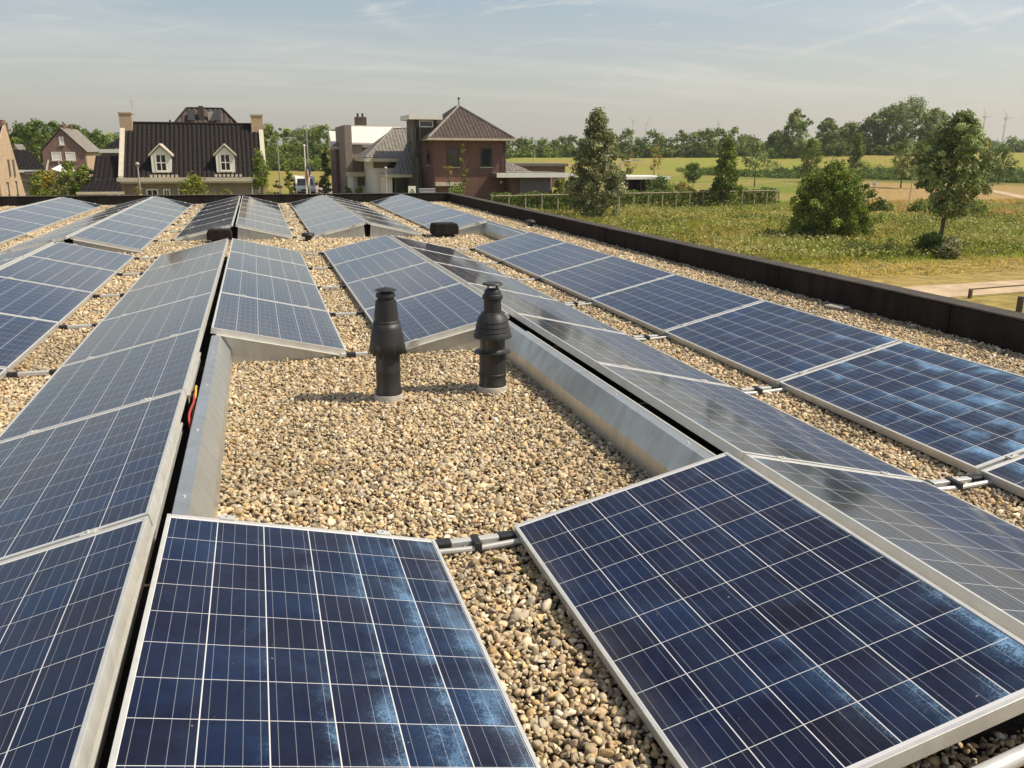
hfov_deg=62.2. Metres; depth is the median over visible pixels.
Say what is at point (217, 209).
solar panel
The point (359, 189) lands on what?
shrub
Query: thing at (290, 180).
garden tree
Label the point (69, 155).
window
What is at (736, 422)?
solar panel
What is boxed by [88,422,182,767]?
ridge beam
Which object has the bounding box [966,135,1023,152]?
woods
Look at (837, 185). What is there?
bush
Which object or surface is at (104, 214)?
solar panel
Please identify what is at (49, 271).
solar panel
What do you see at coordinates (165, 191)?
window
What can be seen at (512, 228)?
wind baffle
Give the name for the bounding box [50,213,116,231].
solar panel
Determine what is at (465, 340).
end plate
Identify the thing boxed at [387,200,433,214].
solar panel
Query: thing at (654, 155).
sapling
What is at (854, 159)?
young tree
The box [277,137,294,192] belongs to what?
street lamp
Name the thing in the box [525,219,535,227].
parapet vent
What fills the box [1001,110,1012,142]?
wind turbine
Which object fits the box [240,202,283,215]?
solar panel
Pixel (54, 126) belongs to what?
garden tree
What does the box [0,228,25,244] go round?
solar panel
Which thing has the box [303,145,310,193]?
flagpole
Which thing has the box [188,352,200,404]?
ridge beam
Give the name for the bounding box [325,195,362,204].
solar panel
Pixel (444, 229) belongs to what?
roof vent
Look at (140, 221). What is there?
solar panel
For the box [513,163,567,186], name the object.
building
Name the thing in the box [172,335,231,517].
wind baffle
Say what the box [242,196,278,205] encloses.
solar panel
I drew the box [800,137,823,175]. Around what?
young tree
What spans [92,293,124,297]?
mounting rail
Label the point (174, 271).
solar panel
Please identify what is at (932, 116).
ridge tree
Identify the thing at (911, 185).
bare pole
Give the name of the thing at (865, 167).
reed clump
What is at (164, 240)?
mounting rail
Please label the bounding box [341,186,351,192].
shrub
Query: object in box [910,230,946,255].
shrub
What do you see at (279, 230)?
solar panel
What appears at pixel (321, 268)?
mounting rail
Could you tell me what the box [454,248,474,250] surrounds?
mounting rail
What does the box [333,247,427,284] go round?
solar panel
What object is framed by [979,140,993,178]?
young tree
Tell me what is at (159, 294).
solar panel
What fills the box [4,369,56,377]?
mounting rail
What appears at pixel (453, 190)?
shrub
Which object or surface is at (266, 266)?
solar panel
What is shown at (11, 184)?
sand gable house
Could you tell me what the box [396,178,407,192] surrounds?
porch door
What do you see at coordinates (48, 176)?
shrub
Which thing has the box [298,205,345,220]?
solar panel
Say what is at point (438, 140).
brick house
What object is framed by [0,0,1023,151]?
sky
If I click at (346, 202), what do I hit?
solar panel
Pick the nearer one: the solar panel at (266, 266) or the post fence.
the solar panel at (266, 266)
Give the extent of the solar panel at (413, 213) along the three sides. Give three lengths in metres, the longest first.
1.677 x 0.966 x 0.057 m
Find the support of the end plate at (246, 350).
on the flat roofed building at (980, 323)
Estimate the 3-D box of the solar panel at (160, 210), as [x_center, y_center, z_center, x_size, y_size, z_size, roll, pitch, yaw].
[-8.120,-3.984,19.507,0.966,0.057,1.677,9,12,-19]
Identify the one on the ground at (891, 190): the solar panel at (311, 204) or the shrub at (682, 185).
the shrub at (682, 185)
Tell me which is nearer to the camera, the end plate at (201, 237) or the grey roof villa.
the end plate at (201, 237)
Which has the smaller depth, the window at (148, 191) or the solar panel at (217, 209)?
the solar panel at (217, 209)
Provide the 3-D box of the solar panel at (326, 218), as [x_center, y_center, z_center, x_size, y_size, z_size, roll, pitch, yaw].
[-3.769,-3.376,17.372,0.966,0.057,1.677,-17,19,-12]
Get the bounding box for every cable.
[188,393,197,430]
[190,385,198,423]
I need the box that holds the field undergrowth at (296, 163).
[265,150,330,170]
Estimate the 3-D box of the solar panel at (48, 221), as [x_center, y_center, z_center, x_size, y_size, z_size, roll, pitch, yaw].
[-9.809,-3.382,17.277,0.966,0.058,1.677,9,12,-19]
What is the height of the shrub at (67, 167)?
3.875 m
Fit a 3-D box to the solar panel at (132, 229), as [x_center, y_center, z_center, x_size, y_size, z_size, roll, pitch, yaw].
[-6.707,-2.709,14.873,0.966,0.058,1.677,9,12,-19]
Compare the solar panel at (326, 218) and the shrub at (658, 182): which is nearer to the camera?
the solar panel at (326, 218)
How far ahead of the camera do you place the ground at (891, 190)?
114.32 m
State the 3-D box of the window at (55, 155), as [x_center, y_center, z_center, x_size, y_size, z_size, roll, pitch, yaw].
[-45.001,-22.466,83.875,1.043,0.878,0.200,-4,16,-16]
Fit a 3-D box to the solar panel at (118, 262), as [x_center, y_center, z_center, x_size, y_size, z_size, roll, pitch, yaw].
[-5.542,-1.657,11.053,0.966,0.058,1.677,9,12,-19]
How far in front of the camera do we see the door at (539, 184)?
68.13 m
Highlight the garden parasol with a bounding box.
[52,160,73,194]
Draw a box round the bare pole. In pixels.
[908,165,915,202]
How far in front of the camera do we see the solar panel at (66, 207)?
20.33 m
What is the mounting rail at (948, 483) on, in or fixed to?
on the gravel
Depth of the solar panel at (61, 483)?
3.53 m
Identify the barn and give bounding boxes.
[12,144,59,195]
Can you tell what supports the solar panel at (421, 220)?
on the gravel
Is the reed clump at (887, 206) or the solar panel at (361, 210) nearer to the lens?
the solar panel at (361, 210)
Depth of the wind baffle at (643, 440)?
4.62 m
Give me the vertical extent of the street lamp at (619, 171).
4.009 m
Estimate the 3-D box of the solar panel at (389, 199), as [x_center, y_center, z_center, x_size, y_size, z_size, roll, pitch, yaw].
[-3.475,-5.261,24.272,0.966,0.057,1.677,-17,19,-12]
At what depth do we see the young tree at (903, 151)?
112.47 m
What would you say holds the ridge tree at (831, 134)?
on the ground at (891, 190)
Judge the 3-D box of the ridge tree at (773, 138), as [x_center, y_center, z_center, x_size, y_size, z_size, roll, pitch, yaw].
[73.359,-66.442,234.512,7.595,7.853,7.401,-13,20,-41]
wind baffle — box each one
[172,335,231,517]
[483,222,522,239]
[489,221,526,232]
[505,320,712,478]
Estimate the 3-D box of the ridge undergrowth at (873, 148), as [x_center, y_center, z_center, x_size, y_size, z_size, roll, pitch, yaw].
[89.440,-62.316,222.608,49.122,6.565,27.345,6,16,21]
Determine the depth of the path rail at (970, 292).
27.78 m
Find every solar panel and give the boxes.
[0,209,64,227]
[0,216,46,234]
[0,227,86,253]
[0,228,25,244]
[0,242,53,260]
[0,256,23,268]
[0,256,116,294]
[0,277,92,324]
[0,313,58,371]
[0,328,203,441]
[0,367,7,380]
[0,390,186,561]
[0,516,151,767]
[16,205,78,220]
[27,219,102,240]
[29,242,133,272]
[33,201,91,214]
[49,197,102,210]
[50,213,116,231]
[60,292,213,366]
[67,208,127,224]
[70,227,152,251]
[85,203,137,217]
[91,219,162,239]
[97,200,145,212]
[101,268,219,320]
[107,514,540,767]
[108,213,170,230]
[110,196,152,207]
[121,208,177,223]
[127,251,224,291]
[131,203,183,217]
[142,199,187,212]
[146,238,228,270]
[149,196,192,208]
[175,217,234,239]
[183,211,235,228]
[189,206,237,222]
[194,202,238,216]
[199,199,239,211]
[203,196,240,206]
[211,292,345,354]
[220,268,327,310]
[226,251,315,284]
[230,238,306,265]
[235,217,292,237]
[238,211,288,227]
[239,206,285,220]
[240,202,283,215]
[241,199,280,210]
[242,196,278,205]
[290,195,326,205]
[292,198,331,210]
[295,201,337,214]
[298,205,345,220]
[302,210,353,227]
[307,215,365,236]
[323,235,403,265]
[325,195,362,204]
[330,198,370,208]
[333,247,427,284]
[335,201,380,213]
[342,205,391,218]
[346,262,459,310]
[349,210,405,225]
[358,215,420,234]
[364,283,508,347]
[370,194,410,205]
[378,197,420,209]
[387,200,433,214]
[390,235,476,260]
[397,204,447,219]
[408,246,510,277]
[409,208,466,225]
[423,213,488,229]
[433,261,557,300]
[467,282,624,333]
[473,232,564,260]
[502,242,611,277]
[513,452,1023,767]
[516,313,730,385]
[539,256,673,300]
[591,274,763,333]
[595,362,918,479]
[664,300,899,384]
[743,454,1023,640]
[778,341,1023,473]
[980,454,1023,497]
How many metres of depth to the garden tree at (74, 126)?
131.13 m
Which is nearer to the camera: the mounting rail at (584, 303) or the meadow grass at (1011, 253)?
the mounting rail at (584, 303)
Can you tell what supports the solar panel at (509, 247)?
on the flat roofed building at (980, 323)
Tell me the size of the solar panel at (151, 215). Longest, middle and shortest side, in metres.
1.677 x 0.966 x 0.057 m
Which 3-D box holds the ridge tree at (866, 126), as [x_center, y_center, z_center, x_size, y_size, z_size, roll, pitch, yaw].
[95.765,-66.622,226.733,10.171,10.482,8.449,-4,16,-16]
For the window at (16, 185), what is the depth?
49.36 m
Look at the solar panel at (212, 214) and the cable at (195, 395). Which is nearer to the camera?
the cable at (195, 395)
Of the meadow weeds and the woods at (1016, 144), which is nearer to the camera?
the meadow weeds
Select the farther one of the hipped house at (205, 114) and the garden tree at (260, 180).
the hipped house at (205, 114)
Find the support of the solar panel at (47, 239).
on the gravel
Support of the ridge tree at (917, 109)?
on the ground at (891, 190)
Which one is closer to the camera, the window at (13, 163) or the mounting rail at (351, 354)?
the mounting rail at (351, 354)
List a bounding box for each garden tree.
[8,120,40,169]
[16,118,54,169]
[38,120,59,161]
[68,124,87,149]
[85,128,112,155]
[248,148,272,193]
[283,167,295,193]
[319,151,332,193]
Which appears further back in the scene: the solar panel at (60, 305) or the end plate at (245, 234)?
the end plate at (245, 234)
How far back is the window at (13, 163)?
49.06 m
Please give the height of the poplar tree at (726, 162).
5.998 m
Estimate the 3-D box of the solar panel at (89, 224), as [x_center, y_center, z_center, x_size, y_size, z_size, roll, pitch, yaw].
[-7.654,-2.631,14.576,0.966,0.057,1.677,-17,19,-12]
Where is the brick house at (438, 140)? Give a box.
[400,97,531,201]
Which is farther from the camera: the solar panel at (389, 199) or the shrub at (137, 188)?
the shrub at (137, 188)
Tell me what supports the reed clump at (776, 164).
on the ground at (891, 190)
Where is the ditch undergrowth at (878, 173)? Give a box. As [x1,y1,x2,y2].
[676,164,1023,182]
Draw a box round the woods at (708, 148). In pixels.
[506,126,767,158]
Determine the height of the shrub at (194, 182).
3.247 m
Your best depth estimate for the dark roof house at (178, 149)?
61.01 m
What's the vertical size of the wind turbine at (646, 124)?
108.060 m
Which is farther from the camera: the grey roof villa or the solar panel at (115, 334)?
the grey roof villa
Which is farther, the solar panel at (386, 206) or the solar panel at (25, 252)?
the solar panel at (386, 206)
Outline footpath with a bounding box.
[992,190,1023,198]
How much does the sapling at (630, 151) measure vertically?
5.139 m
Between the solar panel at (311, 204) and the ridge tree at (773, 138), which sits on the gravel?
the solar panel at (311, 204)
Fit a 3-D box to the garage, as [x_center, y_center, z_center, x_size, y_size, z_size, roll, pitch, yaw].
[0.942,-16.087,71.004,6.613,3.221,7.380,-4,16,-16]
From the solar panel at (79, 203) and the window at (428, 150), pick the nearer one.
the solar panel at (79, 203)
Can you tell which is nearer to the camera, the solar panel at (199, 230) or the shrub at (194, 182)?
the solar panel at (199, 230)
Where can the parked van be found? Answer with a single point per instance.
(299, 184)
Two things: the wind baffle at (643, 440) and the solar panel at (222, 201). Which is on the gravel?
the solar panel at (222, 201)
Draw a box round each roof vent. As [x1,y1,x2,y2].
[207,228,232,241]
[430,222,458,237]
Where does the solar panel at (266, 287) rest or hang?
on the gravel
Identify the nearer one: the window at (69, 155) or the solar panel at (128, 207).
the solar panel at (128, 207)
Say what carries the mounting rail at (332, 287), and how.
on the gravel
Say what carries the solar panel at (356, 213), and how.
on the gravel
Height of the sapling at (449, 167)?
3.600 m
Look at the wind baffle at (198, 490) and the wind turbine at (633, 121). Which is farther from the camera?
the wind turbine at (633, 121)
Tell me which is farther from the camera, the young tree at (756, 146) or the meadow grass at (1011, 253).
the young tree at (756, 146)
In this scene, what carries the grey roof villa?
on the ground at (891, 190)
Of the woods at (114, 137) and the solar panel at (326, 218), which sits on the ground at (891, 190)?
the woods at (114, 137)
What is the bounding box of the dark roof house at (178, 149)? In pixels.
[76,101,266,194]
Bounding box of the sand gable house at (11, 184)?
[0,120,25,195]
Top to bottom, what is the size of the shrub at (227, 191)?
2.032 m
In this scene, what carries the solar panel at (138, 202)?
on the gravel
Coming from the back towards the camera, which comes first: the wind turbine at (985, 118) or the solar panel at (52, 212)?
the wind turbine at (985, 118)
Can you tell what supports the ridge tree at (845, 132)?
on the ground at (891, 190)
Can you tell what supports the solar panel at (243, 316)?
on the gravel
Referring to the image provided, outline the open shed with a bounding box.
[608,175,670,191]
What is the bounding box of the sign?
[408,186,415,192]
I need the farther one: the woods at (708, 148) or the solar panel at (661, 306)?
the woods at (708, 148)
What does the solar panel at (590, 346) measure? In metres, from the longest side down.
1.677 x 0.966 x 0.057 m
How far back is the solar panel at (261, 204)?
21.67 m
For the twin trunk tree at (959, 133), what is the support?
on the ground at (891, 190)
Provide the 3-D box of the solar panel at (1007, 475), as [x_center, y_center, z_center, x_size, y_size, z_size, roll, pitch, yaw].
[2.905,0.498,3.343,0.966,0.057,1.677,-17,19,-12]
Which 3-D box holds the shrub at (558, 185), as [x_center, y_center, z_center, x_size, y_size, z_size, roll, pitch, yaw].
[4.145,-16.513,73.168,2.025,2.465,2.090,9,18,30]
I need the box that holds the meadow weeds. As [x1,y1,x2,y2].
[505,199,1023,261]
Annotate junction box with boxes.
[418,188,434,192]
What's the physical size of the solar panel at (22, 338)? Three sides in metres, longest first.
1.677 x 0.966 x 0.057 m
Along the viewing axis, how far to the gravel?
4.42 m
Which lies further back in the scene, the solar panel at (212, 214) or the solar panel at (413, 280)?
the solar panel at (212, 214)
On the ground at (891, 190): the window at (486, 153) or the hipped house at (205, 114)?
the hipped house at (205, 114)
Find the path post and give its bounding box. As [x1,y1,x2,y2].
[1016,296,1023,312]
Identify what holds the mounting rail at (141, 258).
on the gravel
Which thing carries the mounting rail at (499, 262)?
on the gravel
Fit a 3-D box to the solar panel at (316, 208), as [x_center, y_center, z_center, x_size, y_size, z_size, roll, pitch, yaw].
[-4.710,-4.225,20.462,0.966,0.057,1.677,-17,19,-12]
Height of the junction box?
0.124 m
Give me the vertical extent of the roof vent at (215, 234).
0.245 m
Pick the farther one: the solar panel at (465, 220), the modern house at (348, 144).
the modern house at (348, 144)
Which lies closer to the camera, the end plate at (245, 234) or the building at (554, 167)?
the end plate at (245, 234)
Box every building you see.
[0,193,1023,767]
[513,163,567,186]
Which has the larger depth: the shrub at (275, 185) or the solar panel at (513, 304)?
the shrub at (275, 185)
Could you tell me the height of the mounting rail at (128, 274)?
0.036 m
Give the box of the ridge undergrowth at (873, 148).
[753,134,933,158]
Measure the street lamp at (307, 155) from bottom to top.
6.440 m
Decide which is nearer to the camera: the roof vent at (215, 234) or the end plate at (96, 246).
the end plate at (96, 246)
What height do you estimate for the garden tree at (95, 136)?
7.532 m
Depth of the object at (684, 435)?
4.52 m
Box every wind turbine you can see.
[629,116,639,144]
[642,117,650,143]
[982,109,993,133]
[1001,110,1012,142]
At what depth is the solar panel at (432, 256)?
10.63 m
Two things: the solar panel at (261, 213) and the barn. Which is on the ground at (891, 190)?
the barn
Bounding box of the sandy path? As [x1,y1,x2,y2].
[903,280,1023,296]
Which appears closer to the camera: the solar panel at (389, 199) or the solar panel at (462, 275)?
the solar panel at (462, 275)
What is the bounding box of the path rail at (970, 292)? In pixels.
[968,284,1023,298]
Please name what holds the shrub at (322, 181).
on the ground at (891, 190)
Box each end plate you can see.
[73,240,140,252]
[176,227,230,241]
[216,334,343,364]
[238,227,290,240]
[315,225,364,237]
[370,225,418,236]
[402,328,479,354]
[458,222,485,234]
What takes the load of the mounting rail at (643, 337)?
on the gravel
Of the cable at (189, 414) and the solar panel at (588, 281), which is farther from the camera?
the solar panel at (588, 281)
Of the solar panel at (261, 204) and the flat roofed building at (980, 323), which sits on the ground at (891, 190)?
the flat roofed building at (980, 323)
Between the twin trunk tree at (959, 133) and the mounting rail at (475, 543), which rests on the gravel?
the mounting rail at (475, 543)
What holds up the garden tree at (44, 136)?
on the ground at (891, 190)
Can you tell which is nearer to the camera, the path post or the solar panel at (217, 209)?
the solar panel at (217, 209)
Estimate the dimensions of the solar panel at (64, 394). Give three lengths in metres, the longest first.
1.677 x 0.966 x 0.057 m
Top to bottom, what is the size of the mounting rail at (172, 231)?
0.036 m
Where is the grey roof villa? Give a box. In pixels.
[354,127,418,192]
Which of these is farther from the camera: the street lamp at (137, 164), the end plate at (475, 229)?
the street lamp at (137, 164)
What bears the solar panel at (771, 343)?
on the gravel
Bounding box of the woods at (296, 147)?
[263,123,334,169]
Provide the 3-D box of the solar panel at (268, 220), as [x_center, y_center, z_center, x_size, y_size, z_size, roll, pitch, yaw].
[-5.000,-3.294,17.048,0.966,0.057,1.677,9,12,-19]
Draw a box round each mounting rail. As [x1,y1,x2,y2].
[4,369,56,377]
[58,323,97,329]
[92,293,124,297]
[116,272,143,275]
[134,257,157,259]
[153,239,176,241]
[163,231,180,232]
[301,252,323,254]
[308,266,333,269]
[317,285,346,289]
[329,311,364,316]
[341,351,372,357]
[435,530,521,554]
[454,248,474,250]
[481,261,503,263]
[515,278,540,281]
[562,301,593,306]
[629,333,668,340]
[737,384,785,394]
[923,474,992,490]
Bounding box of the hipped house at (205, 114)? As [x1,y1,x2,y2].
[174,106,236,177]
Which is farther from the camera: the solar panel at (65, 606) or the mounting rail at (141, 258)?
the mounting rail at (141, 258)
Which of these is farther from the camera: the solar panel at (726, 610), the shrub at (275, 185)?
the shrub at (275, 185)
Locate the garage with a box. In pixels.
[490,171,575,209]
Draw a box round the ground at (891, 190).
[141,152,1023,312]
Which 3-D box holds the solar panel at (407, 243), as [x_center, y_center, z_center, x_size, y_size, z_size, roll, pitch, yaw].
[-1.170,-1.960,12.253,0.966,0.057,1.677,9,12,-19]
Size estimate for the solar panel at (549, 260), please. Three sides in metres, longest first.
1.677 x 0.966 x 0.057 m
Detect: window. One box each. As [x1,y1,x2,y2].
[6,182,9,195]
[7,159,11,176]
[12,159,16,176]
[15,181,18,195]
[51,152,61,160]
[58,136,64,145]
[65,152,75,160]
[146,189,157,194]
[163,189,169,194]
[357,177,364,185]
[426,149,430,165]
[446,148,459,167]
[480,148,492,167]
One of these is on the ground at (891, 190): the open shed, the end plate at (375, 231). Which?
the open shed
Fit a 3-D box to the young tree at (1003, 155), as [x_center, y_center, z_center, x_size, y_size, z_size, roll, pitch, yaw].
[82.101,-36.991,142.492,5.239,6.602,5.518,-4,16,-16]
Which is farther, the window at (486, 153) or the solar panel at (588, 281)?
the window at (486, 153)
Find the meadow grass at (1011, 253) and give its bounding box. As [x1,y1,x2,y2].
[529,196,1023,277]
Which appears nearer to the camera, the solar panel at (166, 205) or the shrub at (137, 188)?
the solar panel at (166, 205)
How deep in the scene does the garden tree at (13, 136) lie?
130.92 m
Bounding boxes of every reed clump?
[763,159,788,171]
[856,160,875,175]
[873,202,894,211]
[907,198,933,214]
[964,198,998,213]
[998,160,1023,175]
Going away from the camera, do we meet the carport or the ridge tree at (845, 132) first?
the carport
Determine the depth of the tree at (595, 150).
56.55 m
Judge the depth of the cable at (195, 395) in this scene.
4.58 m
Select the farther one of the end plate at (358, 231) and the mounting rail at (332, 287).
the end plate at (358, 231)
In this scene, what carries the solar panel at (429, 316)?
on the gravel
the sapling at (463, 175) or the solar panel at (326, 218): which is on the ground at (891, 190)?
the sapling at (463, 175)
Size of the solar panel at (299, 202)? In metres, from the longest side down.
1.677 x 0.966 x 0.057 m
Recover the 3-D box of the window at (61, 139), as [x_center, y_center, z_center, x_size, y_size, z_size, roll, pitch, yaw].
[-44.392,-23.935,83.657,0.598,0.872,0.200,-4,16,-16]
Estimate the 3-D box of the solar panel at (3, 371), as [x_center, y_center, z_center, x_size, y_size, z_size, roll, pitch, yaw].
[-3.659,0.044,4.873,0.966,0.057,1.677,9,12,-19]
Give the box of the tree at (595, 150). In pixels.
[562,107,633,219]
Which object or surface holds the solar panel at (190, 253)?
on the gravel
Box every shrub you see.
[26,169,66,195]
[26,174,51,195]
[50,160,84,195]
[69,164,94,195]
[133,185,142,194]
[176,171,215,194]
[218,189,230,193]
[273,180,282,197]
[315,177,332,193]
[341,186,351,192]
[355,186,363,192]
[446,185,465,194]
[550,178,566,203]
[641,174,680,191]
[674,181,693,191]
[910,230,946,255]
[937,235,963,259]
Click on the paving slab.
(837, 307)
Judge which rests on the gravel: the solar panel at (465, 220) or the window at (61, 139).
the solar panel at (465, 220)
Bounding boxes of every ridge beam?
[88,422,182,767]
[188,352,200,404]
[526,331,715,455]
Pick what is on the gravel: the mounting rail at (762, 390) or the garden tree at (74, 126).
the mounting rail at (762, 390)
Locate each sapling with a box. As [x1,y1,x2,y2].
[443,166,457,191]
[455,143,468,194]
[622,148,637,170]
[649,145,662,174]
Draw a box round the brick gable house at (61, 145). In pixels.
[39,125,99,194]
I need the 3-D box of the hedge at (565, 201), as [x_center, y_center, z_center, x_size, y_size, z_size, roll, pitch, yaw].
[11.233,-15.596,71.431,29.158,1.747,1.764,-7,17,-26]
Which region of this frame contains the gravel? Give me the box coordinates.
[0,201,1023,767]
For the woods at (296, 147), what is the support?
on the ground at (891, 190)
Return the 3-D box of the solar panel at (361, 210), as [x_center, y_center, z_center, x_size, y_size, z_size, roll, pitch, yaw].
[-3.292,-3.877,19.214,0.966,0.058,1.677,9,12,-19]
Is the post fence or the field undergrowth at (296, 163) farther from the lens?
the field undergrowth at (296, 163)
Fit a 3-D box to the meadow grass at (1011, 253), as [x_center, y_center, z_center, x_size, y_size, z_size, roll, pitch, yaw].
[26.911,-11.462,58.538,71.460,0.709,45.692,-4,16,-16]
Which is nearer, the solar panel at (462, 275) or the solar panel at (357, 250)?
the solar panel at (462, 275)
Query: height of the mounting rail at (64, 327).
0.036 m
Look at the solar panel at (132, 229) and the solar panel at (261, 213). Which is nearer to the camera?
the solar panel at (132, 229)
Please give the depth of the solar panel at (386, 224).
15.70 m
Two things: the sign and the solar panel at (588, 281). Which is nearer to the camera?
the solar panel at (588, 281)
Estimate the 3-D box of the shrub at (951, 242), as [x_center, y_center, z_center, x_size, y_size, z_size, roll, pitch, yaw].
[19.663,-6.131,37.934,1.142,1.141,1.192,-4,16,-16]
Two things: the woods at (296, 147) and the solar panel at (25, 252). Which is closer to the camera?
the solar panel at (25, 252)
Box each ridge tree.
[765,129,787,154]
[779,107,813,157]
[815,117,841,155]
[836,121,863,147]
[850,115,890,145]
[871,103,916,147]
[881,96,937,151]
[914,106,951,141]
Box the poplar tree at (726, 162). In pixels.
[710,135,744,205]
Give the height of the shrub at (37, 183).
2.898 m
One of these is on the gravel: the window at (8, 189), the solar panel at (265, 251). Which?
the solar panel at (265, 251)
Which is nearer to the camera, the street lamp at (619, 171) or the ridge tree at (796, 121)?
the street lamp at (619, 171)
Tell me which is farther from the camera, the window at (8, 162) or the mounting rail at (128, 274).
the window at (8, 162)
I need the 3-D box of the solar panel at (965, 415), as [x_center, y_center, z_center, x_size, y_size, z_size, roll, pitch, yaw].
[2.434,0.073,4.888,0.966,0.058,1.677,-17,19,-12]
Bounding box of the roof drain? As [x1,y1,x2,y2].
[301,232,314,240]
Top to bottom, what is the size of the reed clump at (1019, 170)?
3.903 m
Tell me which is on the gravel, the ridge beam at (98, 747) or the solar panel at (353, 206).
the solar panel at (353, 206)
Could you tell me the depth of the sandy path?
29.55 m
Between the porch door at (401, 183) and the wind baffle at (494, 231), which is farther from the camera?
the porch door at (401, 183)
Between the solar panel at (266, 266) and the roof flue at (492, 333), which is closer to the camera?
the roof flue at (492, 333)
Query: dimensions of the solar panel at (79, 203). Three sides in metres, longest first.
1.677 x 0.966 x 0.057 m
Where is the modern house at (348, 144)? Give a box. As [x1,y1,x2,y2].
[328,113,401,192]
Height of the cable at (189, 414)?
0.150 m
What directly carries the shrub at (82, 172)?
on the ground at (891, 190)
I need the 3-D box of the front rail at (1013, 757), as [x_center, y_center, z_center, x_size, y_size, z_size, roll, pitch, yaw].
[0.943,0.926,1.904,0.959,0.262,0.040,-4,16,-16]
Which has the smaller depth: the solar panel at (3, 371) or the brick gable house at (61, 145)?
the solar panel at (3, 371)
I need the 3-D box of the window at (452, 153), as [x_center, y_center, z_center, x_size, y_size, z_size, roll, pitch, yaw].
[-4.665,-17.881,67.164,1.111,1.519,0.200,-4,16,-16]
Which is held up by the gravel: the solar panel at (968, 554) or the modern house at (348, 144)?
the solar panel at (968, 554)
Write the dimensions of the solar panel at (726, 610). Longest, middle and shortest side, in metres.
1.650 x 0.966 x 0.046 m
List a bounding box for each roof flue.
[368,287,406,404]
[473,281,511,396]
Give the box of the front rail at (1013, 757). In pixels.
[971,743,1023,767]
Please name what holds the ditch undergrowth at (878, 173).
on the ground at (891, 190)
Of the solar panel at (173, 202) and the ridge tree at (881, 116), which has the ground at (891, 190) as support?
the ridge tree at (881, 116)
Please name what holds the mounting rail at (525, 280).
on the gravel
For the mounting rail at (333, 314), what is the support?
on the gravel
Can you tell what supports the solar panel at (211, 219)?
on the gravel
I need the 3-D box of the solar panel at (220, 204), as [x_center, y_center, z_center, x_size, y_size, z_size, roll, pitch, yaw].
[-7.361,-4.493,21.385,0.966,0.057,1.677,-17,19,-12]
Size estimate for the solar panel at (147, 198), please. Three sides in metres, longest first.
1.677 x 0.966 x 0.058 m
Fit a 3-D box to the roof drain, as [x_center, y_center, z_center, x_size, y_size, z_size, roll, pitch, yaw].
[-3.498,-2.513,14.566,0.230,0.165,0.230,-4,16,-16]
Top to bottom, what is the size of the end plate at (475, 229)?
0.236 m
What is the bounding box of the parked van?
[293,175,316,193]
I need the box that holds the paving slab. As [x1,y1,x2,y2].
[824,304,849,310]
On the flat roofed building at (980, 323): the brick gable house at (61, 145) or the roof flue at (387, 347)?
the roof flue at (387, 347)
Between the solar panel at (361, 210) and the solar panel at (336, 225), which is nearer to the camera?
the solar panel at (336, 225)
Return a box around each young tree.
[683,162,705,182]
[740,140,770,186]
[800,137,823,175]
[847,132,866,177]
[891,137,917,187]
[909,139,930,188]
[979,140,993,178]
[986,143,1019,183]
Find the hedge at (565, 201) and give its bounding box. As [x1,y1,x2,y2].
[487,187,779,209]
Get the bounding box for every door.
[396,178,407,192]
[519,177,550,208]
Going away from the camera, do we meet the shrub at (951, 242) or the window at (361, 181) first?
the shrub at (951, 242)
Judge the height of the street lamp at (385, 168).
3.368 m
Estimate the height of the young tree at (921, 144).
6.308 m
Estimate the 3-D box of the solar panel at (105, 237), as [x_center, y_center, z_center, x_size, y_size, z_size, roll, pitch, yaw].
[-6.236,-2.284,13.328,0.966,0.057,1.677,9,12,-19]
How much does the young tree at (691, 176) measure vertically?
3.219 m
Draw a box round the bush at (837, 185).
[780,158,885,238]
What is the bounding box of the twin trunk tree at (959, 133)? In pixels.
[914,108,995,238]
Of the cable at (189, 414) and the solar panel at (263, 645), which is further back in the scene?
the cable at (189, 414)
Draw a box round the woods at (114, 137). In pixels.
[8,121,119,169]
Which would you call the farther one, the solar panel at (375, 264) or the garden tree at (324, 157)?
the garden tree at (324, 157)
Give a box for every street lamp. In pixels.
[135,162,141,194]
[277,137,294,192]
[297,128,310,193]
[384,167,386,192]
[618,159,640,205]
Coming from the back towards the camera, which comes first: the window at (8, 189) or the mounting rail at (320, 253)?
the window at (8, 189)
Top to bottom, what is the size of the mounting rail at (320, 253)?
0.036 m
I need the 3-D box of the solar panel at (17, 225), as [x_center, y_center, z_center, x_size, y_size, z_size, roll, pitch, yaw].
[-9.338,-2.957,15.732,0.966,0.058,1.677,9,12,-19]
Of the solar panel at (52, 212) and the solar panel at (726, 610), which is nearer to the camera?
the solar panel at (726, 610)
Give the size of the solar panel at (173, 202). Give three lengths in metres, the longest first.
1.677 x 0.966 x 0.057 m
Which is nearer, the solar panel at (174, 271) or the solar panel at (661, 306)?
the solar panel at (661, 306)
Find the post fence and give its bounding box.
[491,189,779,209]
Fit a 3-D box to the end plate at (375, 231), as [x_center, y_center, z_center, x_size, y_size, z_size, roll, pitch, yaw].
[-2.108,-2.769,15.351,0.922,0.236,0.032,-4,16,-16]
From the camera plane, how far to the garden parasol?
66.28 m

